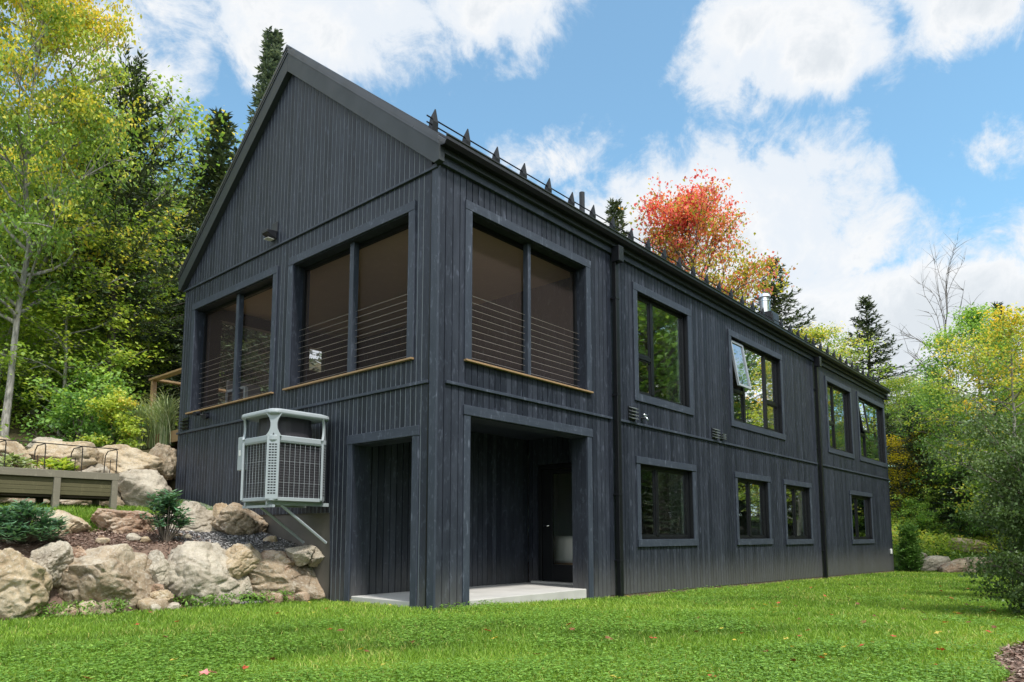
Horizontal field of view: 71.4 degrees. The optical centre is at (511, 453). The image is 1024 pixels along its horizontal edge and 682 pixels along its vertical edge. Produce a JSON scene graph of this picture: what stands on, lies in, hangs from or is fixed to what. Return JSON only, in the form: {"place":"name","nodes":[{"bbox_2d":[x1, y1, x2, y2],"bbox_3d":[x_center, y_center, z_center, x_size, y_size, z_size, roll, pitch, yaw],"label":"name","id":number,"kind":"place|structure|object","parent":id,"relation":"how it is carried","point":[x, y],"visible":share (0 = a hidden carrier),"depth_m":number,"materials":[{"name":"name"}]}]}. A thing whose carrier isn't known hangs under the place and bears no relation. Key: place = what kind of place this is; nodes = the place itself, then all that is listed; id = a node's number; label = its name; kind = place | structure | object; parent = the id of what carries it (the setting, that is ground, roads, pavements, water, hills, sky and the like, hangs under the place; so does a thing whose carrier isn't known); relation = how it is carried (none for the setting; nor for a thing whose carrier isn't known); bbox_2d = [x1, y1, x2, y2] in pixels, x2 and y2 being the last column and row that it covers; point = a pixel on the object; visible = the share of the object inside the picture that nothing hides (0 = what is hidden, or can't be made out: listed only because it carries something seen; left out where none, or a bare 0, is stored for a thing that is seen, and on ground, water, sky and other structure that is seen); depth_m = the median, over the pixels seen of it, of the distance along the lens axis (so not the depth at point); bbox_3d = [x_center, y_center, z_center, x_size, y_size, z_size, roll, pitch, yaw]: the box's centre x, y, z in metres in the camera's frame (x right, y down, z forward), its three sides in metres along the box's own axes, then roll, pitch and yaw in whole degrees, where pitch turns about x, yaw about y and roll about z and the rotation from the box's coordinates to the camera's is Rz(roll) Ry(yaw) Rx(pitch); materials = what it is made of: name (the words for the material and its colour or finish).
{"place":"outdoors","nodes":[
{"label":"outdoors","id":0,"kind":"place"},
{"bbox_2d":[0,503,1023,681],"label":"lawn grass","id":1,"kind":"structure","parent":0,"point":[682,637],"depth_m":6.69,"materials":[{"name":"plant"}]},
{"bbox_2d":[0,295,1023,681],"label":"ground","id":2,"kind":"structure","parent":0,"point":[16,431],"depth_m":9.51,"materials":[{"name":"plant"}]},
{"bbox_2d":[0,437,30,466],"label":"boulder","id":3,"kind":"object","parent":2,"relation":"on","point":[15,447],"visible":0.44,"depth_m":12.09,"materials":[{"name":"stone"}]},
{"bbox_2d":[0,548,52,620],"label":"boulder","id":4,"kind":"object","parent":2,"relation":"on","point":[26,585],"visible":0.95,"depth_m":7.99,"materials":[{"name":"stone"}]},
{"bbox_2d":[0,235,53,396],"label":"bright sapling","id":5,"kind":"object","parent":2,"relation":"on","point":[3,341],"visible":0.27,"depth_m":15.98,"materials":[{"name":"green plant"}]},
{"bbox_2d":[1,341,86,411],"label":"forest bush","id":6,"kind":"object","parent":2,"relation":"on","point":[27,391],"visible":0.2,"depth_m":16.74,"materials":[{"name":"green plant"}]},
{"bbox_2d":[29,540,73,586],"bbox_3d":[-5.646,1.334,8.667,0.660,0.568,0.447,-7,-11,41],"label":"boulder","id":7,"kind":"object","parent":2,"relation":"on","point":[55,559],"visible":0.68,"depth_m":8.54,"materials":[{"name":"stone"}]},
{"bbox_2d":[0,467,118,508],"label":"raised planter","id":8,"kind":"object","parent":2,"relation":"on","point":[41,485],"visible":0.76,"depth_m":10.68,"materials":[{"name":"wood"}]},
{"bbox_2d":[0,452,37,468],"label":"planter plant","id":9,"kind":"object","parent":8,"relation":"in","point":[17,458],"visible":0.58,"depth_m":10.50,"materials":[{"name":"green plant"}]},
{"bbox_2d":[32,456,79,470],"bbox_3d":[-6.995,0.203,10.995,0.615,0.346,0.735,0,-7,-1],"label":"planter plant","id":10,"kind":"object","parent":8,"relation":"in","point":[50,463],"visible":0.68,"depth_m":10.88,"materials":[{"name":"green plant"}]},
{"bbox_2d":[0,439,118,473],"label":"trellis rack","id":11,"kind":"object","parent":8,"relation":"in","point":[62,444],"visible":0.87,"depth_m":10.98,"materials":[{"name":"metal"}]},
{"bbox_2d":[40,509,91,534],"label":"boulder","id":12,"kind":"object","parent":2,"relation":"on","point":[79,524],"visible":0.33,"depth_m":9.65,"materials":[{"name":"stone"}]},
{"bbox_2d":[0,126,150,358],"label":"turning tree","id":13,"kind":"object","parent":2,"relation":"on","point":[35,159],"visible":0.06,"depth_m":20.35,"materials":[{"name":"green plant"}]},
{"bbox_2d":[11,361,145,445],"bbox_3d":[-9.160,-0.829,15.114,2.574,2.196,1.886,6,-9,-44],"label":"forest bush","id":14,"kind":"object","parent":2,"relation":"on","point":[74,413],"visible":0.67,"depth_m":14.94,"materials":[{"name":"green plant"}]},
{"bbox_2d":[18,244,140,387],"bbox_3d":[-11.573,-3.292,19.006,3.374,4.742,3.149,-3,-7,25],"label":"bright sapling","id":15,"kind":"object","parent":2,"relation":"on","point":[80,323],"visible":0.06,"depth_m":18.94,"materials":[{"name":"green plant"}]},
{"bbox_2d":[0,0,164,437],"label":"birch tree","id":16,"kind":"object","parent":2,"relation":"on","point":[58,24],"visible":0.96,"depth_m":14.92,"materials":[{"name":"green plant"}]},
{"bbox_2d":[0,84,169,382],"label":"leaning tree","id":17,"kind":"object","parent":2,"relation":"on","point":[49,283],"visible":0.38,"depth_m":15.86,"materials":[{"name":"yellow plant"}]},
{"bbox_2d":[34,347,144,434],"bbox_3d":[-9.799,-1.338,16.611,2.269,2.366,2.727,4,-7,-29],"label":"forest bush","id":18,"kind":"object","parent":2,"relation":"on","point":[89,379],"visible":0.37,"depth_m":16.22,"materials":[{"name":"green plant"}]},
{"bbox_2d":[0,334,178,441],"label":"hillside undergrowth","id":19,"kind":"object","parent":2,"relation":"on","point":[24,421],"visible":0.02,"depth_m":16.30,"materials":[{"name":"green plant"}]},
{"bbox_2d":[59,492,124,505],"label":"boulder","id":20,"kind":"object","parent":2,"relation":"on","point":[119,501],"visible":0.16,"depth_m":12.22,"materials":[{"name":"stone"}]},
{"bbox_2d":[1,200,184,408],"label":"bright sapling","id":21,"kind":"object","parent":2,"relation":"on","point":[31,343],"visible":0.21,"depth_m":17.83,"materials":[{"name":"green plant"}]},
{"bbox_2d":[1,105,185,305],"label":"green tree","id":22,"kind":"object","parent":2,"relation":"on","point":[109,169],"visible":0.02,"depth_m":23.45,"materials":[{"name":"green plant"}]},
{"bbox_2d":[0,162,189,435],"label":"bright sapling","id":23,"kind":"object","parent":2,"relation":"on","point":[57,332],"visible":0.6,"depth_m":16.09,"materials":[{"name":"green plant"}]},
{"bbox_2d":[3,43,203,438],"bbox_3d":[-9.838,-5.167,17.432,4.360,10.185,4.577,-6,-9,41],"label":"pine tree","id":24,"kind":"object","parent":2,"relation":"on","point":[143,173],"visible":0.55,"depth_m":17.46,"materials":[{"name":"green plant"}]},
{"bbox_2d":[56,544,154,611],"bbox_3d":[-5.131,1.619,8.966,1.100,0.952,1.179,-7,-6,41],"label":"boulder","id":25,"kind":"object","parent":2,"relation":"on","point":[104,572],"visible":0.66,"depth_m":8.65,"materials":[{"name":"stone"}]},
{"bbox_2d":[0,501,212,527],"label":"terrace grass","id":26,"kind":"structure","parent":2,"relation":"on","point":[138,507],"depth_m":10.82,"materials":[{"name":"plant"}]},
{"bbox_2d":[69,382,157,448],"bbox_3d":[-8.423,-0.569,15.142,1.677,1.780,1.513,3,-7,-25],"label":"light bush","id":27,"kind":"object","parent":2,"relation":"on","point":[122,423],"visible":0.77,"depth_m":14.90,"materials":[{"name":"green plant"}]},
{"bbox_2d":[0,63,234,418],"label":"leaning tree","id":28,"kind":"object","parent":2,"relation":"on","point":[169,151],"visible":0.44,"depth_m":17.76,"materials":[{"name":"green plant"}]},
{"bbox_2d":[11,63,226,404],"bbox_3d":[-10.298,-5.452,18.707,5.851,9.019,5.052,-3,-7,25],"label":"leaning tree","id":29,"kind":"object","parent":2,"relation":"on","point":[175,114],"visible":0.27,"depth_m":18.83,"materials":[{"name":"green plant"}]},
{"bbox_2d":[0,528,237,620],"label":"mulch chips","id":30,"kind":"object","parent":2,"relation":"on","point":[90,534],"visible":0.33,"depth_m":9.54,"materials":[{"name":"brown wood"}]},
{"bbox_2d":[0,498,71,543],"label":"rhododendron","id":31,"kind":"object","parent":30,"relation":"on","point":[15,522],"visible":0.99,"depth_m":8.69,"materials":[{"name":"plant"}]},
{"bbox_2d":[140,489,195,542],"bbox_3d":[-4.779,0.869,9.937,0.548,0.783,0.738,-6,-9,41],"label":"leafy shrub","id":32,"kind":"object","parent":30,"relation":"on","point":[169,504],"visible":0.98,"depth_m":9.88,"materials":[{"name":"green plant"}]},
{"bbox_2d":[90,508,154,533],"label":"boulder","id":33,"kind":"object","parent":2,"relation":"on","point":[118,521],"visible":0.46,"depth_m":10.11,"materials":[{"name":"stone"}]},
{"bbox_2d":[97,444,163,473],"bbox_3d":[-7.480,0.162,13.757,1.430,0.674,1.312,-3,-3,41],"label":"boulder","id":34,"kind":"object","parent":2,"relation":"on","point":[129,458],"visible":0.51,"depth_m":13.40,"materials":[{"name":"stone"}]},
{"bbox_2d":[117,397,157,450],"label":"ornamental grass","id":35,"kind":"object","parent":2,"relation":"on","point":[144,439],"depth_m":16.01,"materials":[{"name":"green plant"}]},
{"bbox_2d":[118,469,172,506],"bbox_3d":[-7.028,0.742,13.448,1.032,0.905,1.145,1,-7,-12],"label":"boulder","id":36,"kind":"object","parent":2,"relation":"on","point":[135,486],"visible":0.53,"depth_m":13.11,"materials":[{"name":"stone"}]},
{"bbox_2d":[57,105,243,363],"bbox_3d":[-10.610,-5.793,21.469,6.260,9.650,5.404,3,-7,-21],"label":"leaning tree","id":37,"kind":"object","parent":2,"relation":"on","point":[188,148],"visible":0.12,"depth_m":21.60,"materials":[{"name":"green plant"}]},
{"bbox_2d":[121,302,182,409],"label":"bright sapling","id":38,"kind":"object","parent":2,"relation":"on","point":[147,370],"visible":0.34,"depth_m":20.42,"materials":[{"name":"green plant"}]},
{"bbox_2d":[129,388,179,445],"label":"ornamental grass","id":39,"kind":"object","parent":2,"relation":"on","point":[166,425],"depth_m":15.23,"materials":[{"name":"green plant"}]},
{"bbox_2d":[72,86,237,276],"bbox_3d":[-12.248,-6.925,23.181,6.366,9.813,5.496,-2,-7,13],"label":"leaning tree","id":40,"kind":"object","parent":2,"relation":"on","point":[186,132],"visible":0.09,"depth_m":23.49,"materials":[{"name":"green plant"}]},
{"bbox_2d":[133,394,179,448],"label":"ornamental grass","id":41,"kind":"object","parent":2,"relation":"on","point":[150,439],"depth_m":15.79,"materials":[{"name":"green plant"}]},
{"bbox_2d":[148,549,169,589],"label":"boulder","id":42,"kind":"object","parent":2,"relation":"on","point":[159,567],"visible":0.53,"depth_m":9.28,"materials":[{"name":"stone"}]},
{"bbox_2d":[149,589,173,603],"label":"boulder","id":43,"kind":"object","parent":2,"relation":"on","point":[167,595],"visible":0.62,"depth_m":9.02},
{"bbox_2d":[149,443,176,480],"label":"boulder","id":44,"kind":"object","parent":2,"relation":"on","point":[167,454],"visible":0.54,"depth_m":13.88,"materials":[{"name":"stone"}]},
{"bbox_2d":[36,587,296,618],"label":"wall weeds","id":45,"kind":"object","parent":2,"relation":"on","point":[65,605],"depth_m":9.00,"materials":[{"name":"green plant"}]},
{"bbox_2d":[120,268,222,406],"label":"bright sapling","id":46,"kind":"object","parent":2,"relation":"on","point":[166,346],"visible":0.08,"depth_m":21.69,"materials":[{"name":"green plant"}]},
{"bbox_2d":[147,368,225,448],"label":"deck","id":47,"kind":"structure","parent":2,"relation":"on","point":[153,390],"depth_m":16.09,"materials":[{"name":"brown wood"}]},
{"bbox_2d":[165,501,217,532],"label":"boulder","id":48,"kind":"object","parent":2,"relation":"on","point":[203,516],"visible":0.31,"depth_m":10.93,"materials":[{"name":"stone"}]},
{"bbox_2d":[114,108,270,420],"bbox_3d":[-8.721,-5.500,21.392,5.662,10.442,6.178,-2,-7,14],"label":"spruce tree","id":49,"kind":"object","parent":2,"relation":"on","point":[220,153],"visible":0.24,"depth_m":21.04,"materials":[{"name":"green plant"}]},
{"bbox_2d":[166,541,243,605],"bbox_3d":[-4.306,1.680,9.724,1.100,0.979,1.195,-6,-10,41],"label":"boulder","id":50,"kind":"object","parent":2,"relation":"on","point":[199,569],"visible":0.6,"depth_m":9.39,"materials":[{"name":"stone"}]},
{"bbox_2d":[155,527,297,606],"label":"gravel","id":51,"kind":"structure","parent":2,"relation":"on","point":[230,539],"depth_m":10.57,"materials":[{"name":"gravel"}]},
{"bbox_2d":[210,502,268,535],"bbox_3d":[-4.372,1.113,11.416,0.990,0.676,1.058,-7,-8,41],"label":"boulder","id":52,"kind":"object","parent":2,"relation":"on","point":[233,518],"visible":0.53,"depth_m":10.97,"materials":[{"name":"stone"}]},
{"bbox_2d":[219,26,320,388],"bbox_3d":[-10.866,-11.216,32.958,7.402,17.614,7.412,2,-7,-13],"label":"spruce tree","id":53,"kind":"object","parent":2,"relation":"on","point":[273,44],"visible":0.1,"depth_m":32.80,"materials":[{"name":"green plant"}]},
{"bbox_2d":[261,550,295,570],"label":"boulder","id":54,"kind":"object","parent":2,"relation":"on","point":[282,557],"visible":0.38,"depth_m":10.25,"materials":[{"name":"stone"}]},
{"bbox_2d":[247,556,324,600],"bbox_3d":[-3.321,1.858,10.323,0.990,0.735,1.470,-2,-10,41],"label":"boulder","id":55,"kind":"object","parent":2,"relation":"on","point":[270,574],"visible":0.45,"depth_m":10.02,"materials":[{"name":"stone"}]},
{"bbox_2d":[225,543,263,578],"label":"boulder","id":56,"kind":"object","parent":55,"relation":"on","point":[243,560],"visible":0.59,"depth_m":9.81,"materials":[{"name":"stone"}]},
{"bbox_2d":[285,545,315,565],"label":"boulder","id":57,"kind":"object","parent":55,"relation":"on","point":[300,555],"visible":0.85,"depth_m":10.31,"materials":[{"name":"stone"}]},
{"bbox_2d":[308,547,324,566],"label":"boulder","id":58,"kind":"object","parent":55,"relation":"on","point":[317,557],"visible":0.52,"depth_m":10.45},
{"bbox_2d":[175,45,893,610],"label":"house","id":59,"kind":"structure","parent":2,"relation":"on","point":[511,381],"depth_m":12.33,"materials":[{"name":"black"}]},
{"bbox_2d":[225,381,260,402],"bbox_3d":[-5.094,-0.982,13.963,0.760,0.920,0.710,-6,-9,41],"label":"patio armchair","id":60,"kind":"object","parent":59,"relation":"on","point":[247,393],"visible":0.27,"depth_m":14.01,"materials":[{"name":"grey metal"}]},
{"bbox_2d":[242,501,328,543],"bbox_3d":[-3.221,0.994,10.193,0.800,0.590,0.981,-6,-9,41],"label":"wall bracket","id":61,"kind":"object","parent":59,"relation":"attached to","point":[282,504],"depth_m":10.12,"materials":[{"name":"metal"}]},
{"bbox_2d":[237,408,328,502],"bbox_3d":[-3.280,0.045,10.258,0.947,1.300,0.974,-6,-9,41],"label":"heat pump","id":62,"kind":"object","parent":61,"relation":"on","point":[278,458],"visible":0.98,"depth_m":9.98,"materials":[{"name":"grey metal"}]},
{"bbox_2d":[528,536,572,572],"bbox_3d":[1.272,1.872,13.924,1.940,0.860,1.870,-6,-9,41],"label":"bed","id":63,"kind":"object","parent":59,"relation":"in","point":[563,551],"visible":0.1,"depth_m":13.03,"materials":[{"name":"white wood"}]},
{"bbox_2d":[531,463,572,584],"bbox_3d":[0.823,1.219,12.521,1.100,2.100,0.230,-6,-9,41],"label":"door","id":64,"kind":"structure","parent":59,"relation":"in","point":[549,572],"depth_m":12.74,"materials":[{"name":"black glass"}]},
{"bbox_2d":[632,281,693,415],"bbox_3d":[2.777,-1.939,13.821,0.448,2.190,2.250,-6,-9,41],"label":"window","id":65,"kind":"structure","parent":59,"relation":"in","point":[677,334],"depth_m":14.32,"materials":[{"name":"black glass"}]},
{"bbox_2d":[635,456,698,546],"bbox_3d":[2.782,0.940,13.494,0.454,1.595,2.260,-6,-9,41],"label":"window","id":66,"kind":"structure","parent":59,"relation":"in","point":[682,533],"depth_m":13.85,"materials":[{"name":"black glass"}]},
{"bbox_2d":[734,471,773,544],"bbox_3d":[5.511,1.272,16.362,0.154,1.605,2.000,-6,-9,41],"label":"window","id":67,"kind":"structure","parent":59,"relation":"in","point":[753,524],"depth_m":16.46,"materials":[{"name":"black glass"}]},
{"bbox_2d":[727,329,785,439],"bbox_3d":[5.896,-1.576,17.044,0.265,2.200,3.220,-6,-9,41],"label":"window","id":68,"kind":"structure","parent":59,"relation":"in","point":[754,408],"depth_m":17.15,"materials":[{"name":"black glass"}]},
{"bbox_2d":[783,479,814,544],"bbox_3d":[7.396,1.526,18.498,0.154,1.625,2.000,-6,-9,41],"label":"window","id":69,"kind":"structure","parent":59,"relation":"in","point":[797,505],"depth_m":18.63,"materials":[{"name":"black glass"}]},
{"bbox_2d":[824,376,854,458],"bbox_3d":[9.948,-1.063,21.728,0.148,2.260,2.530,-6,-9,41],"label":"window","id":70,"kind":"structure","parent":59,"relation":"in","point":[838,416],"depth_m":21.90,"materials":[{"name":"black glass"}]},
{"bbox_2d":[849,490,874,543],"bbox_3d":[11.094,2.028,22.687,0.154,1.635,2.420,-6,-9,41],"label":"window","id":71,"kind":"structure","parent":59,"relation":"in","point":[861,515],"depth_m":22.87,"materials":[{"name":"clear glass"}]},
{"bbox_2d":[856,391,887,467],"bbox_3d":[12.281,-0.768,24.314,0.227,2.260,3.300,-6,-9,41],"label":"window","id":72,"kind":"structure","parent":59,"relation":"in","point":[871,442],"depth_m":24.53,"materials":[{"name":"clear glass"}]},
{"bbox_2d":[604,198,628,235],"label":"spruce tree","id":73,"kind":"object","parent":2,"relation":"on","point":[612,210],"visible":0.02,"depth_m":46.45,"materials":[{"name":"green plant"}]},
{"bbox_2d":[618,163,798,309],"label":"maple tree","id":74,"kind":"object","parent":2,"relation":"on","point":[686,211],"visible":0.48,"depth_m":40.38,"materials":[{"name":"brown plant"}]},
{"bbox_2d":[746,256,837,357],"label":"spruce tree","id":75,"kind":"object","parent":2,"relation":"on","point":[777,301],"visible":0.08,"depth_m":43.76,"materials":[{"name":"green plant"}]},
{"bbox_2d":[792,321,896,420],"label":"turning tree","id":76,"kind":"object","parent":2,"relation":"on","point":[811,334],"visible":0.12,"depth_m":40.54,"materials":[{"name":"yellow plant"}]},
{"bbox_2d":[842,294,923,494],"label":"spruce tree","id":77,"kind":"object","parent":2,"relation":"on","point":[861,323],"visible":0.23,"depth_m":46.93,"materials":[{"name":"green plant"}]},
{"bbox_2d":[885,412,911,505],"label":"hemlock tree","id":78,"kind":"object","parent":2,"relation":"on","point":[888,425],"visible":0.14,"depth_m":36.19,"materials":[{"name":"green plant"}]},
{"bbox_2d":[879,373,940,489],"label":"turning tree","id":79,"kind":"object","parent":2,"relation":"on","point":[892,384],"visible":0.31,"depth_m":37.02,"materials":[{"name":"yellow plant"}]},
{"bbox_2d":[895,522,926,571],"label":"cedar","id":80,"kind":"object","parent":2,"relation":"on","point":[909,552],"visible":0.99,"depth_m":25.29,"materials":[{"name":"green plant"}]},
{"bbox_2d":[886,426,939,514],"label":"yellow sapling","id":81,"kind":"object","parent":2,"relation":"on","point":[895,444],"visible":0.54,"depth_m":31.94,"materials":[{"name":"green plant"}]},
{"bbox_2d":[890,484,946,525],"bbox_3d":[17.607,2.394,31.207,2.529,2.071,2.068,-1,-7,8],"label":"forest bush","id":82,"kind":"object","parent":2,"relation":"on","point":[910,500],"visible":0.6,"depth_m":31.08,"materials":[{"name":"green plant"}]},
{"bbox_2d":[887,401,951,515],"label":"hemlock tree","id":83,"kind":"object","parent":2,"relation":"on","point":[912,406],"visible":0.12,"depth_m":34.11,"materials":[{"name":"green plant"}]},
{"bbox_2d":[889,406,957,525],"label":"hemlock tree","id":84,"kind":"object","parent":2,"relation":"on","point":[908,448],"visible":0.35,"depth_m":31.98,"materials":[{"name":"green plant"}]},
{"bbox_2d":[901,501,947,535],"bbox_3d":[17.275,2.772,29.777,1.793,1.629,1.718,4,-7,-29],"label":"forest bush","id":85,"kind":"object","parent":2,"relation":"on","point":[924,515],"visible":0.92,"depth_m":29.73,"materials":[{"name":"green plant"}]},
{"bbox_2d":[885,384,977,497],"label":"green tree","id":86,"kind":"object","parent":2,"relation":"on","point":[927,403],"visible":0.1,"depth_m":35.51,"materials":[{"name":"green plant"}]},
{"bbox_2d":[915,555,950,570],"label":"boulder","id":87,"kind":"object","parent":2,"relation":"on","point":[932,563],"visible":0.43,"depth_m":25.61,"materials":[{"name":"stone"}]},
{"bbox_2d":[890,232,988,495],"bbox_3d":[21.126,-3.663,35.012,4.559,14.045,5.044,-3,-7,28],"label":"bare tree","id":88,"kind":"object","parent":2,"relation":"on","point":[946,297],"visible":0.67,"depth_m":35.16,"materials":[{"name":"grey plant"}]},
{"bbox_2d":[891,367,988,449],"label":"green tree","id":89,"kind":"object","parent":2,"relation":"on","point":[928,378],"visible":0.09,"depth_m":39.59,"materials":[{"name":"green plant"}]},
{"bbox_2d":[937,558,967,572],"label":"boulder","id":90,"kind":"object","parent":2,"relation":"on","point":[955,566],"visible":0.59,"depth_m":24.92,"materials":[{"name":"stone"}]},
{"bbox_2d":[891,512,1016,556],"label":"slope weeds","id":91,"kind":"object","parent":2,"relation":"on","point":[925,538],"visible":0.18,"depth_m":28.26,"materials":[{"name":"green plant"}]},
{"bbox_2d":[920,430,990,536],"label":"hemlock tree","id":92,"kind":"object","parent":2,"relation":"on","point":[955,494],"visible":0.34,"depth_m":30.45,"materials":[{"name":"green plant"}]},
{"bbox_2d":[888,301,1023,538],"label":"green tree","id":93,"kind":"object","parent":2,"relation":"on","point":[970,321],"visible":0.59,"depth_m":30.38,"materials":[{"name":"green plant"}]},
{"bbox_2d":[896,302,1023,512],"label":"turning tree","id":94,"kind":"object","parent":2,"relation":"on","point":[1009,332],"visible":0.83,"depth_m":24.66,"materials":[{"name":"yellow plant"}]},
{"bbox_2d":[902,388,1023,613],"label":"leafy shrub","id":95,"kind":"object","parent":2,"relation":"on","point":[1004,510],"visible":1,"depth_m":9.58,"materials":[{"name":"green plant"}]},
{"bbox_2d":[948,538,987,552],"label":"boulder","id":96,"kind":"object","parent":2,"relation":"on","point":[959,540],"visible":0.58,"depth_m":27.80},
{"bbox_2d":[942,491,994,539],"bbox_3d":[18.739,2.656,29.202,2.198,2.379,2.685,-5,-8,37],"label":"forest bush","id":97,"kind":"object","parent":2,"relation":"on","point":[973,530],"visible":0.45,"depth_m":29.06,"materials":[{"name":"green plant"}]},
{"bbox_2d":[951,409,1023,589],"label":"leafy shrub","id":98,"kind":"object","parent":2,"relation":"on","point":[1001,532],"visible":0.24,"depth_m":12.54,"materials":[{"name":"green plant"}]},
{"bbox_2d":[971,301,1023,439],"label":"tree","id":99,"kind":"object","parent":2,"relation":"on","point":[996,306],"visible":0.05,"depth_m":41.83,"materials":[{"name":"green plant"}]},
{"bbox_2d":[992,641,1023,681],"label":"mulch border","id":100,"kind":"object","parent":2,"relation":"on","point":[1004,653],"visible":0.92,"depth_m":5.28,"materials":[{"name":"brown wood"}]},
{"bbox_2d":[0,0,1023,466],"label":"sky","id":101,"kind":"structure","parent":0,"point":[858,134],"materials":[{"name":"blue"}]},
{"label":"boulder","id":102,"kind":"object","parent":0,"visible":0},
{"bbox_2d":[27,441,103,470],"bbox_3d":[-8.081,0.103,12.955,1.265,0.644,1.035,-1,-7,5],"label":"boulder","id":103,"kind":"object","parent":102,"relation":"on","point":[92,456],"visible":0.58,"depth_m":12.61,"materials":[{"name":"stone"}]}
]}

